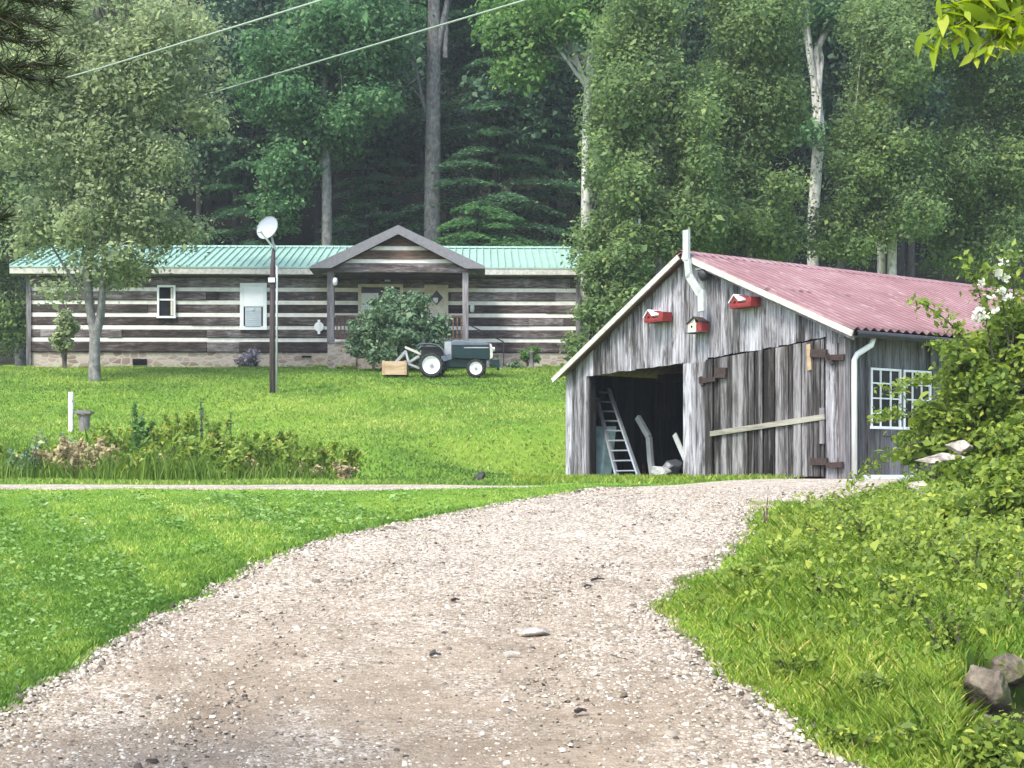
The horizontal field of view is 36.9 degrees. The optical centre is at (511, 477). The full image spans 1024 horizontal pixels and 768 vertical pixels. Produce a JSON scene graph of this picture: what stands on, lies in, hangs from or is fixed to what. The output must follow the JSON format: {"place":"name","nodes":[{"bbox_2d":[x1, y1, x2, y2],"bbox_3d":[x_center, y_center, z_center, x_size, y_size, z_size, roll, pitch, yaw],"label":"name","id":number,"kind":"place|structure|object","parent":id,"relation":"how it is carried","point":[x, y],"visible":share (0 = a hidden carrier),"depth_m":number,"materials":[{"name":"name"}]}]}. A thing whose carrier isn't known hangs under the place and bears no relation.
{"place":"outdoors","nodes":[
{"label":"outdoors","id":0,"kind":"place"},
{"bbox_2d":[32,0,323,87],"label":"power cable","id":1,"kind":"object","parent":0,"point":[268,16],"visible":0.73,"depth_m":34.35,"materials":[{"name":"grey metal"}]},
{"bbox_2d":[0,422,357,481],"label":"rough strip grass","id":2,"kind":"structure","parent":0,"point":[155,471],"depth_m":28.94,"materials":[{"name":"green plant"}]},
{"bbox_2d":[180,0,527,101],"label":"power cable","id":3,"kind":"object","parent":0,"point":[493,9],"visible":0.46,"depth_m":39.95,"materials":[{"name":"grey metal"}]},
{"bbox_2d":[0,479,903,767],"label":"gravel driveway","id":4,"kind":"structure","parent":0,"point":[446,751],"depth_m":10.96,"materials":[{"name":"grey gravel"}]},
{"bbox_2d":[0,365,1023,767],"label":"lawn ground","id":5,"kind":"structure","parent":0,"point":[970,659],"depth_m":35.99,"materials":[{"name":"plant"}]},
{"bbox_2d":[4,443,40,477],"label":"clump","id":6,"kind":"object","parent":5,"relation":"on","point":[25,455],"visible":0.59,"depth_m":29.25,"materials":[{"name":"green plant"}]},
{"bbox_2d":[0,26,59,365],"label":"edge tree","id":7,"kind":"object","parent":5,"relation":"on","point":[12,317],"visible":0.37,"depth_m":60.93,"materials":[{"name":"green plant"}]},
{"bbox_2d":[0,0,91,231],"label":"pine tree","id":8,"kind":"object","parent":5,"relation":"on","point":[10,69],"visible":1,"depth_m":6.49,"materials":[{"name":"green plant"}]},
{"bbox_2d":[48,308,82,367],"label":"young sapling","id":9,"kind":"object","parent":5,"relation":"on","point":[67,329],"visible":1,"depth_m":52.38,"materials":[{"name":"green plant"}]},
{"bbox_2d":[31,436,120,478],"bbox_3d":[-8.476,-0.360,29.572,1.491,0.957,1.303,0,0,-38],"label":"brush pile","id":10,"kind":"object","parent":5,"relation":"on","point":[65,448],"visible":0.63,"depth_m":29.47,"materials":[{"name":"brown plant"}]},
{"bbox_2d":[0,0,197,366],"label":"tree","id":11,"kind":"object","parent":5,"relation":"on","point":[19,362],"visible":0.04,"depth_m":65.78,"materials":[{"name":"green plant"}]},
{"bbox_2d":[88,421,132,459],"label":"weed clump","id":12,"kind":"object","parent":5,"relation":"on","point":[107,432],"visible":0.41,"depth_m":32.06,"materials":[{"name":"green plant"}]},
{"bbox_2d":[0,0,245,381],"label":"yard tree","id":13,"kind":"object","parent":5,"relation":"on","point":[108,160],"visible":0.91,"depth_m":46.14,"materials":[{"name":"green plant"}]},
{"bbox_2d":[115,442,161,479],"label":"weed clump","id":14,"kind":"object","parent":5,"relation":"on","point":[142,451],"visible":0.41,"depth_m":29.48,"materials":[{"name":"green plant"}]},
{"bbox_2d":[127,402,155,454],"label":"tall weed","id":15,"kind":"object","parent":5,"relation":"on","point":[138,431],"visible":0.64,"depth_m":31.48,"materials":[{"name":"green plant"}]},
{"bbox_2d":[143,424,182,460],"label":"weed clump","id":16,"kind":"object","parent":5,"relation":"on","point":[168,433],"visible":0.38,"depth_m":31.49,"materials":[{"name":"green plant"}]},
{"bbox_2d":[162,409,199,446],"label":"weed clump","id":17,"kind":"object","parent":5,"relation":"on","point":[190,425],"visible":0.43,"depth_m":32.38,"materials":[{"name":"green plant"}]},
{"bbox_2d":[158,434,212,470],"bbox_3d":[-6.368,-0.387,29.977,0.908,0.970,0.717,0,0,-35],"label":"weed clump","id":18,"kind":"object","parent":5,"relation":"on","point":[190,443],"visible":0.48,"depth_m":29.93,"materials":[{"name":"green plant"}]},
{"bbox_2d":[197,415,247,459],"bbox_3d":[-5.990,-0.663,31.571,0.873,1.228,0.835,0,0,36],"label":"weed clump","id":19,"kind":"object","parent":5,"relation":"on","point":[216,433],"visible":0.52,"depth_m":31.45,"materials":[{"name":"green plant"}]},
{"bbox_2d":[203,443,248,479],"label":"weed clump","id":20,"kind":"object","parent":5,"relation":"on","point":[238,462],"visible":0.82,"depth_m":29.11,"materials":[{"name":"green plant"}]},
{"bbox_2d":[227,432,268,474],"bbox_3d":[-5.159,-0.397,30.072,0.826,1.008,0.760,0,0,-36],"label":"weed clump","id":21,"kind":"object","parent":5,"relation":"on","point":[260,448],"visible":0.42,"depth_m":29.89,"materials":[{"name":"green plant"}]},
{"bbox_2d":[233,347,263,366],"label":"flower bush","id":22,"kind":"object","parent":5,"relation":"on","point":[250,357],"visible":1,"depth_m":53.93,"materials":[{"name":"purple plant"}]},
{"bbox_2d":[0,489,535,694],"bbox_3d":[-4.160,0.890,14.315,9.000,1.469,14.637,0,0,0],"label":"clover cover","id":23,"kind":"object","parent":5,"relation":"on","point":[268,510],"visible":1,"depth_m":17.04,"materials":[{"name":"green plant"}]},
{"bbox_2d":[265,248,277,393],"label":"utility post","id":24,"kind":"object","parent":5,"relation":"on","point":[273,379],"visible":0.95,"depth_m":43.44,"materials":[{"name":"brown wood"}]},
{"bbox_2d":[257,216,277,248],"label":"satellite dish","id":25,"kind":"object","parent":24,"relation":"attached to","point":[267,227],"visible":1,"depth_m":43.45,"materials":[{"name":"white paint"}]},
{"bbox_2d":[262,429,298,471],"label":"weed clump","id":26,"kind":"object","parent":5,"relation":"on","point":[282,436],"visible":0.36,"depth_m":30.44,"materials":[{"name":"green plant"}]},
{"bbox_2d":[268,439,319,478],"bbox_3d":[-4.188,-0.319,29.526,0.999,0.870,0.747,0,0,0],"label":"weed clump","id":27,"kind":"object","parent":5,"relation":"on","point":[282,449],"visible":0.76,"depth_m":29.47,"materials":[{"name":"green plant"}]},
{"bbox_2d":[9,225,583,369],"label":"log house","id":28,"kind":"structure","parent":5,"relation":"on","point":[213,308],"depth_m":54.69,"materials":[{"name":"wood"}]},
{"bbox_2d":[156,285,175,317],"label":"window","id":29,"kind":"structure","parent":28,"relation":"in","point":[166,294],"depth_m":54.61,"materials":[{"name":"white paint"}]},
{"bbox_2d":[239,283,267,329],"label":"window","id":30,"kind":"structure","parent":28,"relation":"in","point":[253,296],"depth_m":54.64,"materials":[{"name":"white paint"}]},
{"bbox_2d":[357,284,402,317],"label":"window","id":31,"kind":"structure","parent":28,"relation":"in","point":[365,291],"depth_m":54.74,"materials":[{"name":"beige paint"}]},
{"bbox_2d":[424,285,447,341],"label":"door","id":32,"kind":"structure","parent":28,"relation":"in","point":[439,297],"depth_m":54.78,"materials":[{"name":"beige paint"}]},
{"bbox_2d":[291,440,338,474],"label":"weed clump","id":33,"kind":"object","parent":5,"relation":"on","point":[323,453],"visible":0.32,"depth_m":30.28,"materials":[{"name":"green plant"}]},
{"bbox_2d":[212,0,434,245],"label":"maple tree","id":34,"kind":"object","parent":5,"relation":"on","point":[290,104],"visible":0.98,"depth_m":67.01,"materials":[{"name":"green plant"}]},
{"bbox_2d":[327,446,364,477],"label":"weed clump","id":35,"kind":"object","parent":5,"relation":"on","point":[346,457],"visible":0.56,"depth_m":29.73,"materials":[{"name":"green plant"}]},
{"bbox_2d":[0,478,753,711],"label":"mown grass","id":36,"kind":"structure","parent":5,"relation":"on","point":[155,572],"depth_m":15.94,"materials":[{"name":"green plant"}]},
{"bbox_2d":[0,365,786,485],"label":"hillside lawn grass","id":37,"kind":"structure","parent":5,"relation":"on","point":[462,480],"depth_m":40.65,"materials":[{"name":"green plant"}]},
{"bbox_2d":[339,285,455,370],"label":"round shrub","id":38,"kind":"object","parent":5,"relation":"on","point":[390,327],"visible":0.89,"depth_m":50.02,"materials":[{"name":"green plant"}]},
{"bbox_2d":[395,335,498,377],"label":"tractor","id":39,"kind":"object","parent":5,"relation":"on","point":[471,357],"visible":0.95,"depth_m":47.12,"materials":[{"name":"green paint"}]},
{"bbox_2d":[382,360,407,376],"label":"wooden box","id":40,"kind":"object","parent":39,"relation":"attached to","point":[394,368],"visible":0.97,"depth_m":47.04,"materials":[{"name":"beige wood"}]},
{"bbox_2d":[433,203,545,245],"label":"hemlock tree","id":41,"kind":"object","parent":5,"relation":"on","point":[480,232],"visible":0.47,"depth_m":66.40,"materials":[{"name":"green plant"}]},
{"bbox_2d":[464,0,621,349],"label":"white sycamore","id":42,"kind":"object","parent":5,"relation":"on","point":[516,37],"visible":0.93,"depth_m":61.05,"materials":[{"name":"green plant"}]},
{"bbox_2d":[557,215,668,360],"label":"leafy thicket","id":43,"kind":"object","parent":5,"relation":"on","point":[615,277],"visible":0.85,"depth_m":49.73,"materials":[{"name":"green plant"}]},
{"bbox_2d":[556,0,744,279],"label":"curtain tree","id":44,"kind":"object","parent":5,"relation":"on","point":[634,74],"visible":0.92,"depth_m":51.15,"materials":[{"name":"green plant"}]},
{"bbox_2d":[510,471,804,484],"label":"barn front grass","id":45,"kind":"structure","parent":5,"relation":"on","point":[568,477],"depth_m":27.63,"materials":[{"name":"green plant"}]},
{"bbox_2d":[673,0,825,263],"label":"tree","id":46,"kind":"object","parent":5,"relation":"on","point":[756,63],"visible":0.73,"depth_m":53.91,"materials":[{"name":"green plant"}]},
{"bbox_2d":[551,229,1023,478],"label":"wooden barn","id":47,"kind":"structure","parent":5,"relation":"on","point":[794,369],"depth_m":29.87,"materials":[{"name":"grey wood"}]},
{"bbox_2d":[596,426,615,474],"bbox_3d":[2.003,-0.578,33.965,0.559,1.144,0.310,0,0,15],"label":"plastic sheet","id":48,"kind":"object","parent":47,"relation":"on","point":[603,464],"visible":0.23,"depth_m":34.01,"materials":[{"name":"white paint"}]},
{"bbox_2d":[596,388,640,475],"bbox_3d":[2.243,-1.016,33.626,0.404,2.063,2.618,0,0,-15],"label":"extension ladder","id":49,"kind":"object","parent":47,"relation":"on","point":[624,434],"visible":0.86,"depth_m":33.53,"materials":[{"name":"metal"}]},
{"bbox_2d":[635,415,654,474],"bbox_3d":[2.950,-0.721,33.994,0.080,1.348,0.616,0,0,-36],"label":"bent downspout","id":50,"kind":"object","parent":47,"relation":"on","point":[647,435],"visible":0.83,"depth_m":33.87,"materials":[{"name":"white metal"}]},
{"bbox_2d":[643,309,671,323],"bbox_3d":[2.955,-3.300,31.268,0.266,0.266,0.592,0,0,-36],"label":"birdhouse","id":51,"kind":"object","parent":47,"relation":"attached to","point":[652,316],"visible":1,"depth_m":31.20,"materials":[{"name":"red wood"}]},
{"bbox_2d":[685,316,709,333],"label":"bird house","id":52,"kind":"structure","parent":47,"relation":"attached to","point":[698,325],"depth_m":30.25,"materials":[{"name":"red paint"}]},
{"bbox_2d":[728,294,759,308],"bbox_3d":[4.420,-3.376,29.273,0.266,0.266,0.592,0,0,-36],"label":"bird feeder","id":53,"kind":"object","parent":47,"relation":"attached to","point":[737,301],"visible":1,"depth_m":29.22,"materials":[{"name":"red wood"}]},
{"bbox_2d":[698,339,844,477],"bbox_3d":[4.841,-1.260,28.901,0.123,2.518,3.751,0,0,-36],"label":"barn door","id":54,"kind":"structure","parent":47,"relation":"in","point":[793,426],"depth_m":28.86,"materials":[{"name":"grey wood"}]},
{"bbox_2d":[870,368,902,429],"bbox_3d":[6.832,-1.444,28.089,0.869,1.110,0.085,0,0,-36],"label":"window","id":55,"kind":"structure","parent":47,"relation":"in","point":[878,375],"depth_m":28.08,"materials":[{"name":"white paint"}]},
{"bbox_2d":[903,370,931,429],"bbox_3d":[7.544,-1.444,28.608,0.822,1.110,0.085,0,0,-36],"label":"window","id":56,"kind":"structure","parent":47,"relation":"in","point":[915,393],"depth_m":28.54,"materials":[{"name":"white paint"}]},
{"bbox_2d":[767,650,820,679],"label":"bank weed","id":57,"kind":"object","parent":5,"relation":"on","point":[805,660],"visible":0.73,"depth_m":10.47,"materials":[{"name":"green plant"}]},
{"bbox_2d":[790,0,857,265],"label":"forked sycamore","id":58,"kind":"object","parent":5,"relation":"on","point":[815,129],"visible":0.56,"depth_m":65.78,"materials":[{"name":"white plant"}]},
{"bbox_2d":[805,570,843,598],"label":"bank weed","id":59,"kind":"object","parent":5,"relation":"on","point":[816,583],"visible":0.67,"depth_m":12.41,"materials":[{"name":"green plant"}]},
{"bbox_2d":[645,468,1023,767],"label":"bank grass","id":60,"kind":"structure","parent":5,"relation":"on","point":[943,707],"depth_m":10.96,"materials":[{"name":"green plant"}]},
{"bbox_2d":[821,722,882,750],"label":"bank weed","id":61,"kind":"object","parent":5,"relation":"on","point":[845,736],"visible":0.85,"depth_m":8.78,"materials":[{"name":"green plant"}]},
{"bbox_2d":[686,451,1023,767],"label":"bank ground cover","id":62,"kind":"object","parent":5,"relation":"on","point":[903,501],"visible":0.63,"depth_m":13.16,"materials":[{"name":"green plant"}]},
{"bbox_2d":[843,515,899,543],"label":"bank weed","id":63,"kind":"object","parent":5,"relation":"on","point":[859,524],"visible":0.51,"depth_m":14.46,"materials":[{"name":"green plant"}]},
{"bbox_2d":[855,668,894,697],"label":"bank weed","id":64,"kind":"object","parent":5,"relation":"on","point":[875,678],"visible":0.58,"depth_m":9.79,"materials":[{"name":"green plant"}]},
{"bbox_2d":[793,0,972,274],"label":"tree","id":65,"kind":"object","parent":5,"relation":"on","point":[902,182],"visible":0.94,"depth_m":54.91,"materials":[{"name":"green plant"}]},
{"bbox_2d":[876,573,930,610],"bbox_3d":[2.959,0.882,11.608,0.412,0.349,0.288,0,0,19],"label":"bank weed","id":66,"kind":"object","parent":5,"relation":"on","point":[890,587],"visible":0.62,"depth_m":11.57,"materials":[{"name":"green plant"}]},
{"bbox_2d":[888,720,949,755],"bbox_3d":[2.291,1.477,8.632,0.258,0.240,0.313,0,0,-44],"label":"bank weed","id":67,"kind":"object","parent":5,"relation":"on","point":[912,737],"visible":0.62,"depth_m":8.59,"materials":[{"name":"green plant"}]},
{"bbox_2d":[897,522,943,558],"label":"bank weed","id":68,"kind":"object","parent":5,"relation":"on","point":[900,531],"visible":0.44,"depth_m":13.47,"materials":[{"name":"green plant"}]},
{"bbox_2d":[838,238,1023,492],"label":"rose briar","id":69,"kind":"object","parent":5,"relation":"on","point":[939,347],"visible":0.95,"depth_m":20.41,"materials":[{"name":"green plant"}]},
{"bbox_2d":[930,464,943,480],"bbox_3d":[5.756,0.004,20.139,0.677,0.585,0.496,0,0,0],"label":"boulder","id":70,"kind":"object","parent":5,"relation":"on","point":[933,476],"visible":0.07,"depth_m":19.98,"materials":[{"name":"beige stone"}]},
{"bbox_2d":[915,453,964,464],"bbox_3d":[5.591,-0.241,19.891,0.700,0.171,0.388,0,0,-22],"label":"boulder","id":71,"kind":"object","parent":70,"relation":"on","point":[942,457],"visible":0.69,"depth_m":19.75,"materials":[{"name":"grey stone"}]},
{"bbox_2d":[945,440,973,455],"bbox_3d":[5.877,-0.390,20.101,0.363,0.216,0.248,0,0,-20],"label":"boulder","id":72,"kind":"object","parent":71,"relation":"on","point":[960,447],"visible":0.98,"depth_m":20.03,"materials":[{"name":"grey stone"}]},
{"bbox_2d":[909,603,972,650],"bbox_3d":[2.954,1.038,10.529,0.419,0.361,0.316,0,0,23],"label":"bank weed","id":73,"kind":"object","parent":5,"relation":"on","point":[949,622],"visible":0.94,"depth_m":10.45,"materials":[{"name":"green plant"}]},
{"bbox_2d":[883,299,1023,493],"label":"roadside bush","id":74,"kind":"object","parent":5,"relation":"on","point":[995,428],"visible":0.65,"depth_m":20.30,"materials":[{"name":"green plant"}]},
{"bbox_2d":[911,7,1023,286],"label":"edge tree","id":75,"kind":"object","parent":5,"relation":"on","point":[985,185],"visible":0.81,"depth_m":57.04,"materials":[{"name":"green plant"}]},
{"bbox_2d":[932,533,1004,581],"bbox_3d":[3.738,0.678,12.514,0.602,0.463,0.416,0,0,0],"label":"bank weed","id":76,"kind":"object","parent":5,"relation":"on","point":[976,543],"visible":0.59,"depth_m":12.53,"materials":[{"name":"green plant"}]},
{"bbox_2d":[914,0,1023,71],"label":"leaning tree","id":77,"kind":"object","parent":5,"relation":"on","point":[1003,20],"visible":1,"depth_m":6.86,"materials":[{"name":"green plant"}]},
{"bbox_2d":[919,288,1023,412],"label":"edge bush","id":78,"kind":"object","parent":5,"relation":"on","point":[943,396],"visible":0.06,"depth_m":21.23,"materials":[{"name":"green plant"}]},
{"bbox_2d":[927,443,1023,548],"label":"edge bush","id":79,"kind":"object","parent":5,"relation":"on","point":[1001,485],"visible":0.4,"depth_m":14.60,"materials":[{"name":"green plant"}]},
{"bbox_2d":[930,703,1023,767],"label":"bank plant","id":80,"kind":"object","parent":5,"relation":"on","point":[1001,739],"visible":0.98,"depth_m":8.21,"materials":[{"name":"green plant"}]},
{"bbox_2d":[963,665,1012,720],"bbox_3d":[3.103,1.440,10.017,0.308,0.451,0.446,0,0,15],"label":"boulder","id":81,"kind":"object","parent":5,"relation":"on","point":[993,686],"visible":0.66,"depth_m":9.87,"materials":[{"name":"beige stone"}]},
{"bbox_2d":[990,653,1023,688],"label":"boulder","id":82,"kind":"object","parent":5,"relation":"on","point":[1010,667],"visible":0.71,"depth_m":10.38,"materials":[{"name":"beige stone"}]},
{"bbox_2d":[992,561,1023,613],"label":"bank weed","id":83,"kind":"object","parent":5,"relation":"on","point":[1020,586],"visible":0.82,"depth_m":11.57,"materials":[{"name":"green plant"}]},
{"bbox_2d":[0,9,1023,364],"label":"wooded hillside","id":84,"kind":"structure","parent":0,"point":[304,237],"depth_m":93.41,"materials":[{"name":"green plant"}]},
{"bbox_2d":[93,0,274,244],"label":"forest tree","id":85,"kind":"object","parent":84,"relation":"on","point":[199,207],"visible":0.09,"depth_m":75.60,"materials":[{"name":"green plant"}]},
{"bbox_2d":[172,0,294,244],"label":"forest tree","id":86,"kind":"object","parent":84,"relation":"on","point":[236,222],"visible":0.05,"depth_m":79.11,"materials":[{"name":"green plant"}]},
{"bbox_2d":[188,58,312,244],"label":"hemlock tree","id":87,"kind":"object","parent":84,"relation":"on","point":[234,210],"visible":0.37,"depth_m":73.57,"materials":[{"name":"green plant"}]},
{"bbox_2d":[181,0,328,203],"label":"forest tree","id":88,"kind":"object","parent":84,"relation":"on","point":[239,8],"visible":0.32,"depth_m":73.21,"materials":[{"name":"green plant"}]},
{"bbox_2d":[315,90,338,240],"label":"forest tree","id":89,"kind":"object","parent":84,"relation":"on","point":[317,210],"depth_m":89.62,"materials":[{"name":"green plant"}]},
{"bbox_2d":[310,143,420,245],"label":"hemlock tree","id":90,"kind":"object","parent":84,"relation":"on","point":[361,201],"visible":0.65,"depth_m":71.80,"materials":[{"name":"green plant"}]},
{"bbox_2d":[319,114,448,245],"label":"hemlock tree","id":91,"kind":"object","parent":84,"relation":"on","point":[392,160],"visible":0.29,"depth_m":73.71,"materials":[{"name":"green plant"}]},
{"bbox_2d":[303,0,497,229],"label":"forest tree","id":92,"kind":"object","parent":84,"relation":"on","point":[459,59],"visible":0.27,"depth_m":73.25,"materials":[{"name":"green plant"}]},
{"bbox_2d":[407,0,451,242],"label":"tulip tree","id":93,"kind":"object","parent":84,"relation":"on","point":[437,37],"visible":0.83,"depth_m":69.74,"materials":[{"name":"grey plant"}]},
{"bbox_2d":[379,0,521,300],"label":"forest tree","id":94,"kind":"object","parent":84,"relation":"on","point":[447,148],"visible":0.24,"depth_m":76.34,"materials":[{"name":"green plant"}]},
{"bbox_2d":[382,0,527,230],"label":"forest tree","id":95,"kind":"object","parent":84,"relation":"on","point":[409,75],"visible":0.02,"depth_m":82.95,"materials":[{"name":"green plant"}]},
{"bbox_2d":[373,0,593,245],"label":"hemlock tree","id":96,"kind":"object","parent":84,"relation":"on","point":[511,200],"visible":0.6,"depth_m":71.10,"materials":[{"name":"green plant"}]},
{"bbox_2d":[421,0,600,232],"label":"forest tree","id":97,"kind":"object","parent":84,"relation":"on","point":[525,131],"visible":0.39,"depth_m":70.20,"materials":[{"name":"green plant"}]},
{"bbox_2d":[478,51,612,256],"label":"hemlock tree","id":98,"kind":"object","parent":84,"relation":"on","point":[552,201],"visible":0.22,"depth_m":75.57,"materials":[{"name":"green plant"}]},
{"bbox_2d":[504,19,672,290],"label":"forest tree","id":99,"kind":"object","parent":84,"relation":"on","point":[570,126],"visible":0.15,"depth_m":75.94,"materials":[{"name":"green plant"}]},
{"bbox_2d":[632,0,797,94],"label":"forest tree","id":100,"kind":"object","parent":84,"relation":"on","point":[690,55],"visible":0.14,"depth_m":73.08,"materials":[{"name":"green plant"}]},
{"bbox_2d":[724,5,863,262],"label":"forest tree","id":101,"kind":"object","parent":84,"relation":"on","point":[791,153],"visible":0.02,"depth_m":78.98,"materials":[{"name":"green plant"}]},
{"bbox_2d":[795,50,805,251],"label":"forest tree","id":102,"kind":"object","parent":84,"relation":"on","point":[801,211],"depth_m":89.55,"materials":[{"name":"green plant"}]},
{"bbox_2d":[801,60,904,275],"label":"forest tree","id":103,"kind":"object","parent":84,"relation":"on","point":[901,261],"depth_m":84.34,"materials":[{"name":"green plant"}]},
{"bbox_2d":[786,0,937,268],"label":"forest tree","id":104,"kind":"object","parent":84,"relation":"on","point":[835,63],"visible":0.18,"depth_m":72.60,"materials":[{"name":"green plant"}]},
{"bbox_2d":[812,0,984,277],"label":"forest tree","id":105,"kind":"object","parent":84,"relation":"on","point":[911,246],"visible":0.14,"depth_m":71.99,"materials":[{"name":"green plant"}]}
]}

